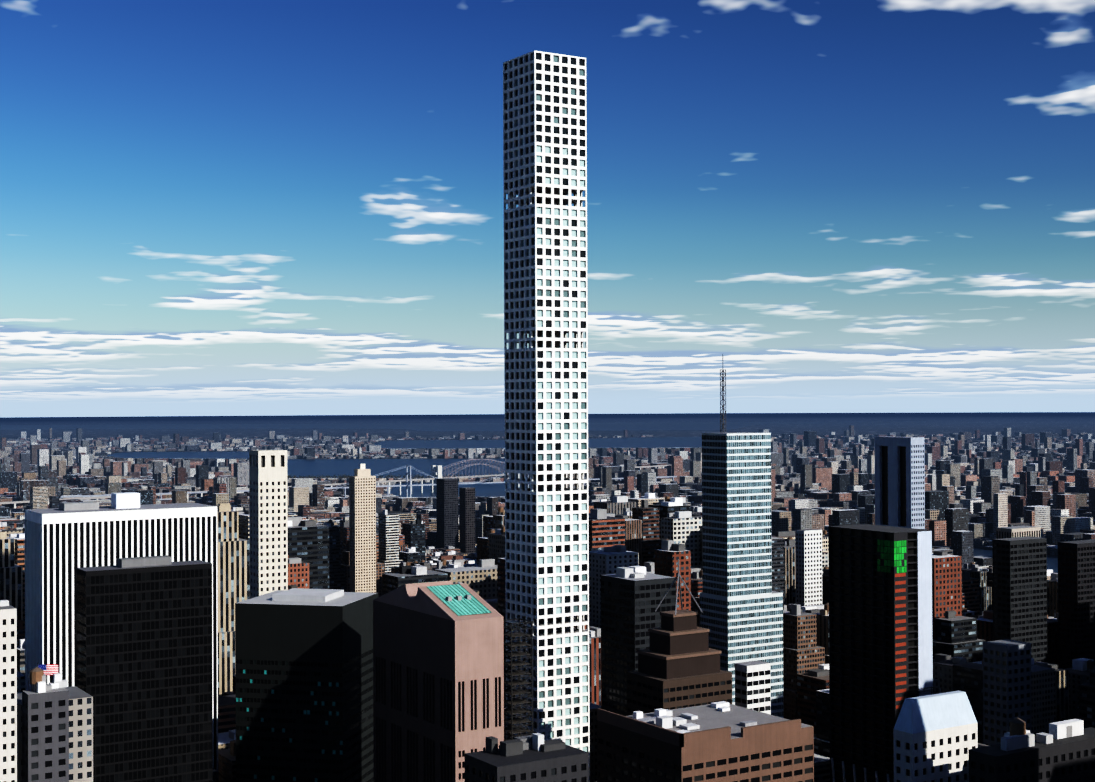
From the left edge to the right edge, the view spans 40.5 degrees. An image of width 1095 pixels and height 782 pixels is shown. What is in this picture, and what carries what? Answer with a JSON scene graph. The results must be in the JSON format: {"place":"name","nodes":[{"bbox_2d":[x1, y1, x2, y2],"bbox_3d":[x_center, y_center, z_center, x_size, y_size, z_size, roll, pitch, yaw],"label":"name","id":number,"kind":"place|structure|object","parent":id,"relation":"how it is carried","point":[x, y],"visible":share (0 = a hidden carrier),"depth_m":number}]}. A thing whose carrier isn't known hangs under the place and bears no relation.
{"place":"outdoors","nodes":[
{"label":"outdoors","id":0,"kind":"place"},
{"bbox_2d":[37,663,57,674],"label":"flag on pole","id":1,"kind":"object","parent":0,"point":[50,669],"visible":0.77,"depth_m":493.63},
{"bbox_2d":[0,421,1057,572],"bbox_3d":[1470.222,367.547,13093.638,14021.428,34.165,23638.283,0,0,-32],"label":"east river water","id":2,"kind":"structure","parent":0,"point":[331,468],"depth_m":9247.56},
{"bbox_2d":[0,412,1094,517],"bbox_3d":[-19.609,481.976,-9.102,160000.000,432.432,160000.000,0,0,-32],"label":"ground","id":3,"kind":"structure","parent":0,"point":[945,424],"depth_m":19516.02},
{"bbox_2d":[0,600,16,781],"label":"pale stone tower","id":4,"kind":"structure","parent":3,"relation":"on","point":[8,692],"depth_m":445.86},
{"bbox_2d":[22,667,68,781],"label":"building","id":5,"kind":"structure","parent":3,"relation":"on","point":[45,732],"depth_m":476.33},
{"bbox_2d":[25,492,217,770],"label":"skyscraper","id":6,"kind":"structure","parent":3,"relation":"on","point":[64,541],"depth_m":728.89},
{"bbox_2d":[76,555,212,781],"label":"black glass tower","id":7,"kind":"structure","parent":3,"relation":"on","point":[144,652],"depth_m":540.02},
{"bbox_2d":[249,450,287,598],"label":"limestone tower","id":8,"kind":"structure","parent":3,"relation":"on","point":[268,499],"depth_m":906.23},
{"bbox_2d":[235,588,377,781],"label":"office building","id":9,"kind":"structure","parent":3,"relation":"on","point":[304,682],"depth_m":607.97},
{"bbox_2d":[0,459,676,507],"bbox_3d":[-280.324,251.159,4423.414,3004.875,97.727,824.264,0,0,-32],"label":"bridges","id":10,"kind":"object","parent":3,"relation":"on","point":[436,471],"depth_m":4215.51},
{"bbox_2d":[349,464,375,592],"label":"tan apartment tower","id":11,"kind":"structure","parent":3,"relation":"on","point":[362,511],"depth_m":1689.00},
{"bbox_2d":[287,473,584,482],"bbox_3d":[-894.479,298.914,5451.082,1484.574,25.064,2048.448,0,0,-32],"label":"park trees","id":12,"kind":"object","parent":3,"relation":"on","point":[396,477],"visible":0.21,"depth_m":5068.43},
{"bbox_2d":[373,580,503,781],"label":"pink granite tower","id":13,"kind":"structure","parent":3,"relation":"on","point":[438,680],"depth_m":550.33},
{"bbox_2d":[459,487,474,552],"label":"high-rise building","id":14,"kind":"structure","parent":3,"relation":"on","point":[467,519],"depth_m":2496.23},
{"bbox_2d":[465,733,588,781],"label":"dark roof block","id":15,"kind":"structure","parent":3,"relation":"on","point":[534,757],"depth_m":425.71},
{"bbox_2d":[503,50,589,781],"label":"skyscraper","id":16,"kind":"structure","parent":3,"relation":"on","point":[546,372],"depth_m":688.29},
{"bbox_2d":[0,425,1094,568],"bbox_3d":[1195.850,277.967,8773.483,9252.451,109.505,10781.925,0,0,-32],"label":"distant city buildings","id":17,"kind":"structure","parent":3,"relation":"on","point":[981,490],"depth_m":4513.40},
{"bbox_2d":[735,660,770,714],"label":"office building","id":18,"kind":"structure","parent":3,"relation":"on","point":[752,685],"depth_m":628.56},
{"bbox_2d":[795,529,821,605],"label":"white slab","id":19,"kind":"structure","parent":3,"relation":"on","point":[808,546],"depth_m":1275.88},
{"bbox_2d":[875,436,924,528],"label":"skyscraper","id":20,"kind":"structure","parent":3,"relation":"on","point":[899,481],"depth_m":970.77},
{"bbox_2d":[893,690,977,781],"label":"building","id":21,"kind":"structure","parent":3,"relation":"on","point":[935,737],"depth_m":431.49},
{"bbox_2d":[983,639,1031,745],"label":"grey slab","id":22,"kind":"structure","parent":3,"relation":"on","point":[1006,681],"depth_m":661.78},
{"bbox_2d":[992,536,1046,662],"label":"dark slab","id":23,"kind":"structure","parent":3,"relation":"on","point":[1019,588],"depth_m":951.19},
{"bbox_2d":[996,526,1040,538],"bbox_3d":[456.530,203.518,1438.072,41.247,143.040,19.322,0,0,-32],"label":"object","id":24,"kind":"structure","parent":23,"relation":"on","point":[1017,531],"depth_m":1430.74},
{"bbox_2d":[969,717,1094,781],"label":"dark block","id":25,"kind":"structure","parent":3,"relation":"on","point":[1063,751],"depth_m":410.74},
{"bbox_2d":[0,0,1094,417],"label":"sky","id":26,"kind":"structure","parent":0,"point":[208,207]},
{"label":"road asphalt","id":27,"kind":"structure","parent":0,"visible":0},
{"bbox_2d":[17,686,92,781],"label":"building","id":28,"kind":"structure","parent":27,"relation":"on","point":[80,735],"depth_m":491.52},
{"bbox_2d":[0,460,1094,781],"bbox_3d":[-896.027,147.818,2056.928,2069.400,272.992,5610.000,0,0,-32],"label":"city buildings","id":29,"kind":"structure","parent":27,"relation":"on","point":[654,534],"depth_m":1050.89},
{"bbox_3d":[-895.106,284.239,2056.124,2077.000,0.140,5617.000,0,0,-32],"label":"pavement blocks","id":30,"kind":"object","parent":27,"relation":"on","visible":0},
{"bbox_2d":[436,478,457,547],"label":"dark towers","id":31,"kind":"structure","parent":30,"relation":"on","point":[447,511],"depth_m":2596.93},
{"bbox_2d":[601,566,675,715],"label":"dark glass tower","id":32,"kind":"structure","parent":30,"relation":"on","point":[632,597],"depth_m":761.40},
{"bbox_2d":[627,559,731,715],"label":"stepped crown tower","id":33,"kind":"structure","parent":30,"relation":"on","point":[679,663],"depth_m":612.87},
{"bbox_2d":[597,701,813,781],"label":"office building","id":34,"kind":"structure","parent":30,"relation":"on","point":[722,741],"depth_m":490.21},
{"bbox_2d":[504,618,937,781],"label":"buildings","id":35,"kind":"structure","parent":30,"relation":"on","point":[512,729],"depth_m":557.98},
{"bbox_2d":[700,432,783,717],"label":"skyscraper","id":36,"kind":"structure","parent":30,"relation":"on","point":[741,607],"depth_m":914.62},
{"bbox_2d":[720,370,725,432],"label":"antenna mast","id":37,"kind":"object","parent":36,"relation":"attached to","point":[723,393],"visible":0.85,"depth_m":944.94},
{"bbox_2d":[828,524,932,781],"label":"tower under construction","id":38,"kind":"structure","parent":30,"relation":"on","point":[880,629],"depth_m":781.68},
{"bbox_2d":[1058,539,1094,668],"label":"dark slab","id":39,"kind":"structure","parent":30,"relation":"on","point":[1076,599],"depth_m":1029.28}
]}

